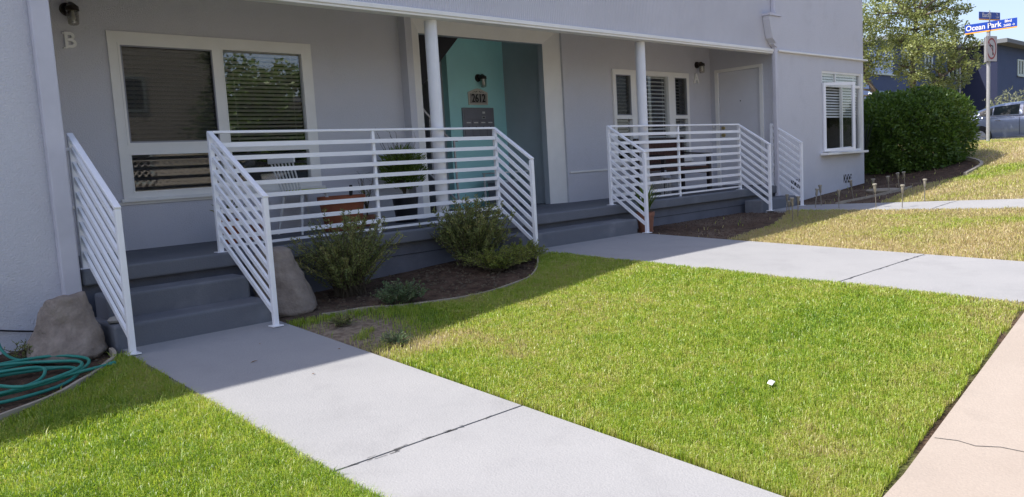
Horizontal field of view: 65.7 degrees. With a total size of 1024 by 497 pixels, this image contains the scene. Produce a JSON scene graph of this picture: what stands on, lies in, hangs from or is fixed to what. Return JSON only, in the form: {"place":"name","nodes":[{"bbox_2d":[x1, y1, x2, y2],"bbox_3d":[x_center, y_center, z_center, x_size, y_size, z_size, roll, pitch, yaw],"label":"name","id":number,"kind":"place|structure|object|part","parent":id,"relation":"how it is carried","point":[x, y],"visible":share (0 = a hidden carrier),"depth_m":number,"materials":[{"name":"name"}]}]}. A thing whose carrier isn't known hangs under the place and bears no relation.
{"place":"outdoors","nodes":[
{"label":"outdoors","id":0,"kind":"place"},
{"bbox_2d":[107,315,123,322],"bbox_3d":[-2.949,0.526,5.907,0.108,0.048,0.144,-1,6,18],"label":"pebble","id":1,"kind":"object","parent":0,"point":[113,319],"visible":0.6,"depth_m":5.85,"materials":[{"name":"grey stone"}]},
{"bbox_2d":[0,349,391,496],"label":"lawn grass","id":2,"kind":"structure","parent":0,"point":[150,429],"depth_m":3.99,"materials":[{"name":"green plant"}]},
{"bbox_2d":[221,218,239,243],"bbox_3d":[-2.867,-0.178,8.049,0.240,0.241,0.240,-9,8,-43],"label":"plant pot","id":3,"kind":"object","parent":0,"point":[229,232],"visible":0.12,"depth_m":7.97,"materials":[{"name":"ceramic"}]},
{"bbox_2d":[210,191,243,219],"bbox_3d":[-2.889,-0.421,8.022,0.352,0.298,0.393,-9,8,-43],"label":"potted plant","id":4,"kind":"object","parent":3,"relation":"in","point":[225,215],"visible":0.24,"depth_m":8.02,"materials":[{"name":"green plant"}]},
{"bbox_2d":[246,224,262,239],"bbox_3d":[-2.703,-0.170,8.316,0.180,0.151,0.180,-9,8,-43],"label":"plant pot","id":5,"kind":"object","parent":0,"point":[254,230],"visible":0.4,"depth_m":8.26,"materials":[{"name":"ceramic"}]},
{"bbox_2d":[0,140,1023,496],"bbox_3d":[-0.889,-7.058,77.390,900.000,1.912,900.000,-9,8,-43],"label":"ground","id":6,"kind":"structure","parent":0,"point":[478,278],"depth_m":7.28,"materials":[{"name":"soil"}]},
{"bbox_2d":[4,339,32,357],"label":"weed tuft","id":7,"kind":"object","parent":6,"relation":"on","point":[24,346],"visible":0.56,"depth_m":5.61,"materials":[{"name":"green plant"}]},
{"bbox_2d":[0,351,106,411],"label":"soil clods","id":8,"kind":"object","parent":6,"relation":"on","point":[81,376],"visible":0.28,"depth_m":5.28,"materials":[{"name":"brown soil"}]},
{"bbox_2d":[0,344,116,403],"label":"garden hose","id":9,"kind":"object","parent":6,"relation":"on","point":[39,381],"visible":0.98,"depth_m":5.24,"materials":[{"name":"green rubber"}]},
{"bbox_2d":[0,347,116,419],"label":"bed edging","id":10,"kind":"object","parent":6,"relation":"on","point":[5,414],"visible":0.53,"depth_m":4.85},
{"bbox_2d":[26,291,107,364],"bbox_3d":[-3.231,0.582,5.723,0.538,0.516,0.455,-4,6,-3],"label":"boulder","id":11,"kind":"object","parent":6,"relation":"on","point":[68,324],"visible":0.94,"depth_m":5.61,"materials":[{"name":"grey stone"}]},
{"bbox_2d":[94,274,271,354],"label":"concrete steps","id":12,"kind":"structure","parent":6,"relation":"on","point":[163,312],"depth_m":6.31,"materials":[{"name":"grey paint"}]},
{"bbox_2d":[251,246,317,316],"bbox_3d":[-2.033,0.305,6.994,0.584,0.642,0.477,-4,6,-8],"label":"boulder","id":13,"kind":"object","parent":6,"relation":"on","point":[295,294],"visible":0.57,"depth_m":6.87,"materials":[{"name":"grey stone"}]},
{"bbox_2d":[325,312,357,326],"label":"weed tuft","id":14,"kind":"object","parent":6,"relation":"on","point":[341,322],"visible":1,"depth_m":6.43,"materials":[{"name":"green plant"}]},
{"bbox_2d":[287,207,406,296],"bbox_3d":[-1.511,0.015,7.448,1.014,0.852,1.127,-1,7,23],"label":"rosemary shrub","id":15,"kind":"object","parent":6,"relation":"on","point":[347,268],"visible":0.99,"depth_m":7.36,"materials":[{"name":"green plant"}]},
{"bbox_2d":[378,330,412,346],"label":"weed tuft","id":16,"kind":"object","parent":6,"relation":"on","point":[399,338],"visible":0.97,"depth_m":5.81,"materials":[{"name":"green plant"}]},
{"bbox_2d":[370,278,429,304],"bbox_3d":[-0.977,0.375,7.026,0.534,0.242,0.578,-5,6,-19],"label":"sage plant","id":17,"kind":"object","parent":6,"relation":"on","point":[400,293],"visible":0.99,"depth_m":6.96,"materials":[{"name":"green plant"}]},
{"bbox_2d":[279,253,536,320],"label":"mulch clods","id":18,"kind":"object","parent":6,"relation":"on","point":[426,275],"visible":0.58,"depth_m":7.68,"materials":[{"name":"brown soil"}]},
{"bbox_2d":[322,256,538,316],"bbox_3d":[-0.441,0.352,7.439,2.718,0.207,0.735,-9,8,-43],"label":"bed edging","id":19,"kind":"object","parent":6,"relation":"on","point":[425,302],"visible":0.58,"depth_m":6.91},
{"bbox_2d":[0,0,868,353],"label":"apartment building","id":20,"kind":"structure","parent":6,"relation":"on","point":[132,96],"depth_m":9.71,"materials":[{"name":"paint"}]},
{"bbox_2d":[0,330,33,331],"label":"cable","id":21,"kind":"object","parent":20,"relation":"attached to","point":[15,331],"visible":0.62,"depth_m":5.90,"materials":[{"name":"black metal"}]},
{"bbox_2d":[59,2,78,25],"bbox_3d":[-4.087,-2.177,7.338,0.139,0.221,0.163,-9,8,-43],"label":"wall lamp","id":22,"kind":"object","parent":20,"relation":"attached to","point":[68,9],"visible":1,"depth_m":7.32,"materials":[{"name":"brown metal"}]},
{"bbox_2d":[61,32,76,48],"bbox_3d":[-4.132,-1.942,7.400,0.114,0.153,0.027,-9,8,-43],"label":"house letter","id":23,"kind":"object","parent":20,"relation":"attached to","point":[67,39],"visible":1,"depth_m":7.39,"materials":[{"name":"white metal"}]},
{"bbox_2d":[105,30,325,202],"bbox_3d":[-3.079,-1.399,8.463,2.250,1.657,0.120,-9,8,-43],"label":"window","id":24,"kind":"structure","parent":20,"relation":"in","point":[168,91],"depth_m":8.11,"materials":[{"name":"white glass"}]},
{"bbox_2d":[222,50,303,140],"bbox_3d":[-2.757,-1.695,8.814,0.910,0.980,0.054,-9,8,-43],"label":"window blind","id":25,"kind":"object","parent":20,"relation":"attached to","point":[257,54],"depth_m":8.81,"materials":[{"name":"grey plastic"}]},
{"bbox_2d":[267,158,329,234],"bbox_3d":[-2.315,-0.590,8.800,0.482,0.843,0.543,1,8,36],"label":"spindle chair","id":26,"kind":"object","parent":20,"relation":"on","point":[275,161],"visible":0.45,"depth_m":8.62,"materials":[{"name":"white paint"}]},
{"bbox_2d":[317,194,365,231],"bbox_3d":[-1.911,-0.402,8.948,0.540,0.386,0.540,-9,8,-43],"label":"plant pot","id":27,"kind":"object","parent":20,"relation":"on","point":[343,206],"visible":0.52,"depth_m":8.75,"materials":[{"name":"ceramic"}]},
{"bbox_2d":[363,214,375,226],"bbox_3d":[-1.710,-0.333,9.392,0.200,0.131,0.200,-9,8,-43],"label":"plant pot","id":28,"kind":"object","parent":20,"relation":"on","point":[370,216],"visible":0.5,"depth_m":9.32,"materials":[{"name":"ceramic"}]},
{"bbox_2d":[358,168,377,214],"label":"potted plant","id":29,"kind":"object","parent":28,"relation":"on","point":[366,203],"visible":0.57,"depth_m":9.36,"materials":[{"name":"green plant"}]},
{"bbox_2d":[206,127,537,327],"bbox_3d":[-1.063,-0.393,7.846,3.472,1.638,1.017,-9,8,-43],"label":"porch railing","id":30,"kind":"object","parent":20,"relation":"attached to","point":[264,207],"visible":0.91,"depth_m":7.65,"materials":[{"name":"white metal"}]},
{"bbox_2d":[392,193,418,222],"bbox_3d":[-1.298,-0.496,9.706,0.340,0.341,0.340,-9,8,-43],"label":"plant pot","id":31,"kind":"object","parent":20,"relation":"on","point":[405,201],"visible":0.62,"depth_m":9.59,"materials":[{"name":"black plastic"}]},
{"bbox_2d":[376,131,428,193],"bbox_3d":[-1.348,-1.054,9.655,0.713,0.870,0.697,-9,8,-43],"label":"potted plant","id":32,"kind":"object","parent":31,"relation":"in","point":[404,167],"visible":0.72,"depth_m":9.57,"materials":[{"name":"green plant"}]},
{"bbox_2d":[423,108,459,209],"bbox_3d":[-1.048,-1.287,10.693,0.836,1.675,0.040,-9,8,-43],"label":"stair handrail","id":33,"kind":"object","parent":20,"relation":"on","point":[454,146],"visible":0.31,"depth_m":10.91,"materials":[{"name":"metal"}]},
{"bbox_2d":[461,108,493,136],"bbox_3d":[-0.508,-1.926,12.218,0.635,0.480,0.048,-9,8,-43],"label":"mailbox panel","id":34,"kind":"object","parent":20,"relation":"attached to","point":[477,117],"visible":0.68,"depth_m":12.18,"materials":[{"name":"grey metal"}]},
{"bbox_2d":[465,120,472,136],"bbox_3d":[-0.655,-1.821,12.064,0.140,0.270,0.015,-9,8,-43],"label":"mailbox door","id":35,"kind":"structure","parent":34,"relation":"in","point":[468,123],"depth_m":12.06,"materials":[{"name":"grey metal"}]},
{"bbox_2d":[472,120,479,136],"bbox_3d":[-0.548,-1.837,12.165,0.140,0.270,0.015,-9,8,-43],"label":"mailbox door","id":36,"kind":"structure","parent":34,"relation":"in","point":[475,123],"depth_m":12.16,"materials":[{"name":"grey metal"}]},
{"bbox_2d":[479,120,486,135],"bbox_3d":[-0.442,-1.854,12.265,0.140,0.270,0.015,-9,8,-43],"label":"mailbox door","id":37,"kind":"structure","parent":34,"relation":"in","point":[483,132],"depth_m":12.26,"materials":[{"name":"grey metal"}]},
{"bbox_2d":[486,120,493,135],"bbox_3d":[-0.336,-1.871,12.365,0.140,0.270,0.015,-9,8,-43],"label":"mailbox door","id":38,"kind":"structure","parent":34,"relation":"in","point":[490,123],"depth_m":12.35,"materials":[{"name":"grey metal"}]},
{"bbox_2d":[467,88,487,104],"bbox_3d":[-0.522,-2.336,12.196,0.400,0.250,0.029,-9,8,-43],"label":"house number plaque","id":39,"kind":"object","parent":20,"relation":"attached to","point":[477,96],"visible":1,"depth_m":12.18,"materials":[{"name":"beige"}]},
{"bbox_2d":[475,74,486,87],"bbox_3d":[-0.466,-2.574,12.153,0.133,0.210,0.155,-9,8,-43],"label":"wall lamp","id":40,"kind":"object","parent":20,"relation":"attached to","point":[478,77],"visible":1,"depth_m":12.14,"materials":[{"name":"brown metal"}]},
{"bbox_2d":[486,179,517,206],"bbox_3d":[-0.135,-0.845,12.081,0.390,0.400,0.310,-9,8,-43],"label":"storage box","id":41,"kind":"object","parent":20,"relation":"on","point":[491,193],"visible":0.42,"depth_m":11.99,"materials":[{"name":"grey metal"}]},
{"bbox_2d":[482,170,530,205],"bbox_3d":[-0.062,-0.916,12.139,0.700,0.520,0.350,-9,8,-43],"label":"side table","id":42,"kind":"object","parent":20,"relation":"on","point":[485,194],"visible":0.31,"depth_m":12.02,"materials":[{"name":"white paint"}]},
{"bbox_2d":[617,119,629,155],"bbox_3d":[1.773,-2.155,12.882,0.410,1.370,0.054,-9,8,-43],"label":"window blind","id":43,"kind":"object","parent":20,"relation":"attached to","point":[623,131],"depth_m":12.95,"materials":[{"name":"grey plastic"}]},
{"bbox_2d":[611,69,692,165],"bbox_3d":[2.376,-2.213,13.407,2.180,1.537,0.120,-9,8,-43],"label":"window","id":44,"kind":"structure","parent":20,"relation":"in","point":[624,90],"depth_m":13.30,"materials":[{"name":"white glass"}]},
{"bbox_2d":[646,76,666,137],"bbox_3d":[2.339,-2.245,13.419,0.880,1.370,0.058,-9,8,-43],"label":"window blind","id":45,"kind":"object","parent":20,"relation":"attached to","point":[662,94],"depth_m":13.53,"materials":[{"name":"white plastic"}]},
{"bbox_2d":[660,170,671,195],"bbox_3d":[2.384,-1.015,12.287,0.180,0.400,0.180,-9,8,-43],"label":"garden lantern","id":46,"kind":"object","parent":20,"relation":"on","point":[662,177],"visible":0.73,"depth_m":12.25,"materials":[{"name":"metal"}]},
{"bbox_2d":[633,137,711,195],"bbox_3d":[2.671,-1.376,13.067,1.350,0.920,0.620,-9,8,-43],"label":"porch bench","id":47,"kind":"object","parent":20,"relation":"on","point":[666,153],"visible":0.45,"depth_m":13.24,"materials":[{"name":"brown wood"}]},
{"bbox_2d":[676,119,685,151],"bbox_3d":[2.933,-2.339,13.977,0.380,1.370,0.054,-9,8,-43],"label":"window blind","id":48,"kind":"object","parent":20,"relation":"attached to","point":[681,129],"depth_m":14.07,"materials":[{"name":"grey plastic"}]},
{"bbox_2d":[606,124,773,232],"bbox_3d":[2.734,-1.120,11.661,3.417,1.439,0.672,-9,8,-43],"label":"porch railing","id":49,"kind":"object","parent":20,"relation":"attached to","point":[644,184],"visible":1,"depth_m":11.64,"materials":[{"name":"white metal"}]},
{"bbox_2d":[693,73,698,82],"bbox_3d":[3.302,-3.051,14.213,0.172,0.174,0.027,-9,8,-43],"label":"house letter","id":50,"kind":"object","parent":20,"relation":"attached to","point":[696,77],"visible":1,"depth_m":14.19,"materials":[{"name":"white metal"}]},
{"bbox_2d":[694,62,704,72],"bbox_3d":[3.370,-3.241,14.181,0.133,0.210,0.155,-9,8,-43],"label":"wall lamp","id":51,"kind":"object","parent":20,"relation":"attached to","point":[699,64],"visible":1,"depth_m":14.16,"materials":[{"name":"brown metal"}]},
{"bbox_2d":[713,64,764,185],"bbox_3d":[4.086,-2.187,14.277,0.108,2.110,1.020,-9,8,-43],"label":"door","id":52,"kind":"structure","parent":20,"relation":"in","point":[741,91],"depth_m":14.24,"materials":[{"name":"white paint"}]},
{"bbox_2d":[822,73,856,117],"bbox_3d":[6.357,-2.958,15.444,1.650,0.890,0.055,-9,8,-43],"label":"window blind","id":53,"kind":"object","parent":20,"relation":"attached to","point":[844,109],"depth_m":15.43,"materials":[{"name":"white plastic"}]},
{"bbox_2d":[821,71,868,155],"bbox_3d":[6.488,-2.619,15.301,1.868,1.568,0.375,-9,8,-43],"label":"window","id":54,"kind":"structure","parent":20,"relation":"in","point":[848,150],"depth_m":15.18,"materials":[{"name":"white glass"}]},
{"bbox_2d":[122,321,783,496],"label":"walkway","id":55,"kind":"structure","parent":6,"relation":"on","point":[343,406],"depth_m":4.25,"materials":[{"name":"grey concrete"}]},
{"bbox_2d":[66,133,141,354],"bbox_3d":[-3.089,-0.072,5.934,0.101,1.638,1.017,-9,8,-43],"label":"stair railing","id":56,"kind":"object","parent":55,"relation":"on","point":[76,151],"visible":0.94,"depth_m":5.88,"materials":[{"name":"white metal"}]},
{"bbox_2d":[345,407,517,467],"bbox_3d":[-0.385,1.006,4.144,1.230,0.069,0.056,-9,8,-44],"label":"walkway joint","id":57,"kind":"object","parent":55,"relation":"on","point":[409,444],"visible":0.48,"depth_m":4.00,"materials":[{"name":"concrete"}]},
{"bbox_2d":[418,193,518,267],"bbox_3d":[-0.455,-0.205,8.532,0.973,0.782,1.053,-9,8,-43],"label":"rosemary shrub","id":58,"kind":"object","parent":6,"relation":"on","point":[467,235],"visible":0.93,"depth_m":8.36,"materials":[{"name":"green plant"}]},
{"bbox_2d":[452,244,542,271],"bbox_3d":[-0.166,0.090,8.219,0.916,0.268,0.923,-5,6,-18],"label":"ground cover plant","id":59,"kind":"object","parent":6,"relation":"on","point":[503,260],"visible":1,"depth_m":8.10,"materials":[{"name":"green plant"}]},
{"bbox_2d":[495,238,547,262],"bbox_3d":[0.122,0.015,8.567,0.566,0.255,0.577,-2,6,8],"label":"ground cover plant","id":60,"kind":"object","parent":6,"relation":"on","point":[529,244],"visible":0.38,"depth_m":8.51,"materials":[{"name":"green plant"}]},
{"bbox_2d":[503,219,636,250],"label":"concrete steps","id":61,"kind":"structure","parent":6,"relation":"on","point":[563,235],"depth_m":9.72,"materials":[{"name":"grey paint"}]},
{"bbox_2d":[636,211,654,232],"bbox_3d":[1.807,-0.358,10.721,0.250,0.271,0.250,-9,8,-43],"label":"plant pot","id":62,"kind":"object","parent":6,"relation":"on","point":[641,226],"visible":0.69,"depth_m":10.64,"materials":[{"name":"ceramic"}]},
{"bbox_2d":[631,181,659,210],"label":"strappy plant","id":63,"kind":"object","parent":62,"relation":"in","point":[650,203],"visible":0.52,"depth_m":10.65,"materials":[{"name":"green plant"}]},
{"bbox_2d":[637,212,784,238],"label":"soil clods","id":64,"kind":"object","parent":6,"relation":"on","point":[719,227],"visible":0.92,"depth_m":11.19,"materials":[{"name":"brown soil"}]},
{"bbox_2d":[745,195,796,212],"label":"concrete steps","id":65,"kind":"structure","parent":6,"relation":"on","point":[759,205],"depth_m":12.93,"materials":[{"name":"grey paint"}]},
{"bbox_2d":[534,233,1023,308],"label":"walkway","id":66,"kind":"structure","parent":6,"relation":"on","point":[999,280],"depth_m":7.59,"materials":[{"name":"grey concrete"}]},
{"bbox_2d":[789,197,793,221],"bbox_3d":[3.863,-0.503,10.918,0.061,0.399,0.062,-11,9,-43],"label":"solar path light","id":67,"kind":"object","parent":6,"relation":"on","point":[791,200],"visible":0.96,"depth_m":10.90,"materials":[{"name":"metal"}]},
{"bbox_2d":[796,196,799,216],"bbox_3d":[4.117,-0.571,11.413,0.062,0.365,0.062,-6,7,-43],"label":"solar path light","id":68,"kind":"object","parent":6,"relation":"on","point":[798,198],"visible":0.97,"depth_m":11.39,"materials":[{"name":"metal"}]},
{"bbox_2d":[815,188,818,207],"bbox_3d":[4.856,-0.770,12.666,0.061,0.376,0.062,0,5,-44],"label":"solar path light","id":69,"kind":"object","parent":6,"relation":"on","point":[816,191],"visible":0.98,"depth_m":12.65,"materials":[{"name":"metal"}]},
{"bbox_2d":[818,185,821,205],"bbox_3d":[5.072,-0.837,13.022,0.062,0.421,0.062,-13,9,-43],"label":"solar path light","id":70,"kind":"object","parent":6,"relation":"on","point":[820,189],"visible":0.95,"depth_m":13.00,"materials":[{"name":"metal"}]},
{"bbox_2d":[837,189,840,207],"bbox_3d":[5.034,-0.731,12.212,0.062,0.354,0.062,-9,8,-43],"label":"solar path light","id":71,"kind":"object","parent":6,"relation":"on","point":[838,192],"visible":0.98,"depth_m":12.19,"materials":[{"name":"metal"}]},
{"bbox_2d":[835,185,911,203],"bbox_3d":[6.297,-0.920,13.661,2.165,0.196,0.100,-7,7,-32],"label":"bed edging","id":72,"kind":"object","parent":6,"relation":"on","point":[870,196],"visible":0.82,"depth_m":13.56,"materials":[{"name":"grey concrete"}]},
{"bbox_2d":[872,183,876,207],"bbox_3d":[5.400,-0.745,11.779,0.062,0.443,0.062,-14,10,-42],"label":"solar path light","id":73,"kind":"object","parent":6,"relation":"on","point":[874,186],"visible":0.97,"depth_m":11.75,"materials":[{"name":"metal"}]},
{"bbox_2d":[866,188,898,192],"bbox_3d":[6.686,-1.052,14.280,0.580,0.056,0.576,-9,8,-43],"label":"stepping stone","id":74,"kind":"object","parent":6,"relation":"on","point":[880,190],"visible":0.77,"depth_m":14.10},
{"bbox_2d":[804,167,968,204],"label":"soil clods","id":75,"kind":"object","parent":6,"relation":"on","point":[886,186],"visible":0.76,"depth_m":14.99,"materials":[{"name":"brown soil"}]},
{"bbox_2d":[766,199,1023,212],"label":"walkway","id":76,"kind":"structure","parent":6,"relation":"on","point":[980,204],"depth_m":11.57,"materials":[{"name":"grey concrete"}]},
{"bbox_2d":[770,123,803,205],"bbox_3d":[4.690,-1.443,13.542,0.092,1.425,0.622,-9,8,-43],"label":"stair railing","id":77,"kind":"object","parent":76,"relation":"on","point":[800,170],"visible":0.93,"depth_m":13.48,"materials":[{"name":"white metal"}]},
{"bbox_2d":[900,184,904,207],"bbox_3d":[5.646,-0.720,11.467,0.062,0.410,0.062,-7,8,-43],"label":"solar path light","id":78,"kind":"object","parent":6,"relation":"on","point":[902,188],"visible":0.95,"depth_m":11.45,"materials":[{"name":"metal"}]},
{"bbox_2d":[864,84,980,174],"bbox_3d":[8.819,-2.500,17.553,2.962,2.153,2.446,-9,8,-43],"label":"hedge bush","id":79,"kind":"object","parent":6,"relation":"on","point":[943,137],"visible":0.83,"depth_m":16.73,"materials":[{"name":"green plant"}]},
{"bbox_2d":[862,0,985,101],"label":"street tree","id":80,"kind":"object","parent":6,"relation":"on","point":[914,13],"visible":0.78,"depth_m":25.61,"materials":[{"name":"green plant"}]},
{"bbox_2d":[825,137,1023,202],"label":"lawn grass","id":81,"kind":"structure","parent":6,"relation":"on","point":[975,176],"depth_m":13.75,"materials":[{"name":"green plant"}]},
{"bbox_2d":[923,179,926,200],"bbox_3d":[6.303,-0.855,12.113,0.062,0.421,0.062,-7,7,-43],"label":"solar path light","id":82,"kind":"object","parent":6,"relation":"on","point":[924,182],"visible":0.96,"depth_m":12.09,"materials":[{"name":"metal"}]},
{"bbox_2d":[863,34,1023,141],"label":"blue house","id":83,"kind":"structure","parent":6,"relation":"on","point":[1007,69],"depth_m":42.70,"materials":[{"name":"paint"}]},
{"bbox_2d":[924,54,933,70],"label":"window","id":84,"kind":"structure","parent":83,"relation":"in","point":[928,56],"depth_m":40.06,"materials":[{"name":"grey"}]},
{"bbox_2d":[948,61,957,78],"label":"window","id":85,"kind":"structure","parent":83,"relation":"in","point":[954,71],"depth_m":42.83,"materials":[{"name":"grey"}]},
{"bbox_2d":[1017,59,1023,76],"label":"window","id":86,"kind":"structure","parent":83,"relation":"in","point":[1020,63],"depth_m":44.95,"materials":[{"name":"grey"}]},
{"bbox_2d":[955,157,982,175],"bbox_3d":[9.304,-1.800,16.951,1.130,0.360,4.224,-3,6,7],"label":"bed edging","id":87,"kind":"object","parent":6,"relation":"on","point":[980,163],"visible":0.45,"depth_m":15.81,"materials":[{"name":"grey concrete"}]},
{"bbox_2d":[965,10,1016,141],"bbox_3d":[12.008,-4.267,19.906,0.963,3.367,0.658,-2,6,12],"label":"street sign post","id":88,"kind":"object","parent":6,"relation":"on","point":[996,23],"visible":0.99,"depth_m":19.91,"materials":[{"name":"metal"}]},
{"bbox_2d":[984,36,987,62],"bbox_3d":[11.885,-4.997,19.885,0.004,0.620,0.460,-1,6,21],"label":"sign back plate","id":89,"kind":"object","parent":88,"relation":"attached to","point":[985,49],"visible":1,"depth_m":19.92,"materials":[{"name":"metal"}]},
{"bbox_2d":[986,36,996,60],"bbox_3d":[11.982,-4.994,19.810,0.460,0.620,0.006,-7,7,-28],"label":"no left turn sign","id":90,"kind":"object","parent":88,"relation":"attached to","point":[992,48],"visible":1,"depth_m":19.82,"materials":[{"name":"white metal"}]},
{"bbox_2d":[976,85,1023,111],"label":"pale shrub","id":91,"kind":"object","parent":6,"relation":"on","point":[1007,98],"visible":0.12,"depth_m":32.94,"materials":[{"name":"green plant"}]},
{"bbox_2d":[284,251,1023,496],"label":"lawn grass","id":92,"kind":"structure","parent":0,"point":[829,332],"depth_m":5.07,"materials":[{"name":"green plant"}]},
{"bbox_2d":[678,205,1023,260],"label":"lawn grass","id":93,"kind":"structure","parent":0,"point":[905,237],"depth_m":9.38,"materials":[{"name":"plant"}]},
{"bbox_2d":[864,114,877,167],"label":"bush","id":94,"kind":"object","parent":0,"point":[866,144],"visible":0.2,"depth_m":16.73,"materials":[{"name":"green plant"}]},
{"bbox_2d":[862,0,1023,43],"label":"sky","id":95,"kind":"structure","parent":0,"point":[1008,9],"materials":[{"name":"white"}]},
{"bbox_2d":[883,313,1023,496],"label":"sidewalk","id":96,"kind":"structure","parent":0,"point":[986,411],"depth_m":3.71,"materials":[{"name":"beige concrete"}]},
{"bbox_2d":[935,437,1023,451],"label":"sidewalk crack","id":97,"kind":"object","parent":96,"relation":"on","point":[987,446],"visible":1,"depth_m":3.66,"materials":[{"name":"concrete"}]},
{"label":"cross road","id":98,"kind":"structure","parent":0,"visible":0},
{"bbox_2d":[963,101,1023,140],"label":"parked car","id":99,"kind":"object","parent":98,"relation":"on","point":[1006,120],"visible":0.42,"depth_m":26.75,"materials":[{"name":"silver metal"}]},
{"bbox_3d":[16.263,-4.682,27.206,0.129,0.263,0.400,-9,8,-43],"label":"side window","id":100,"kind":"part","parent":99,"relation":"part of","materials":[{"name":"glass"}]},
{"bbox_3d":[16.686,-4.681,26.753,0.152,0.339,0.760,-9,8,-43],"label":"side window","id":101,"kind":"part","parent":99,"relation":"part of","materials":[{"name":"black glass"}]}
]}

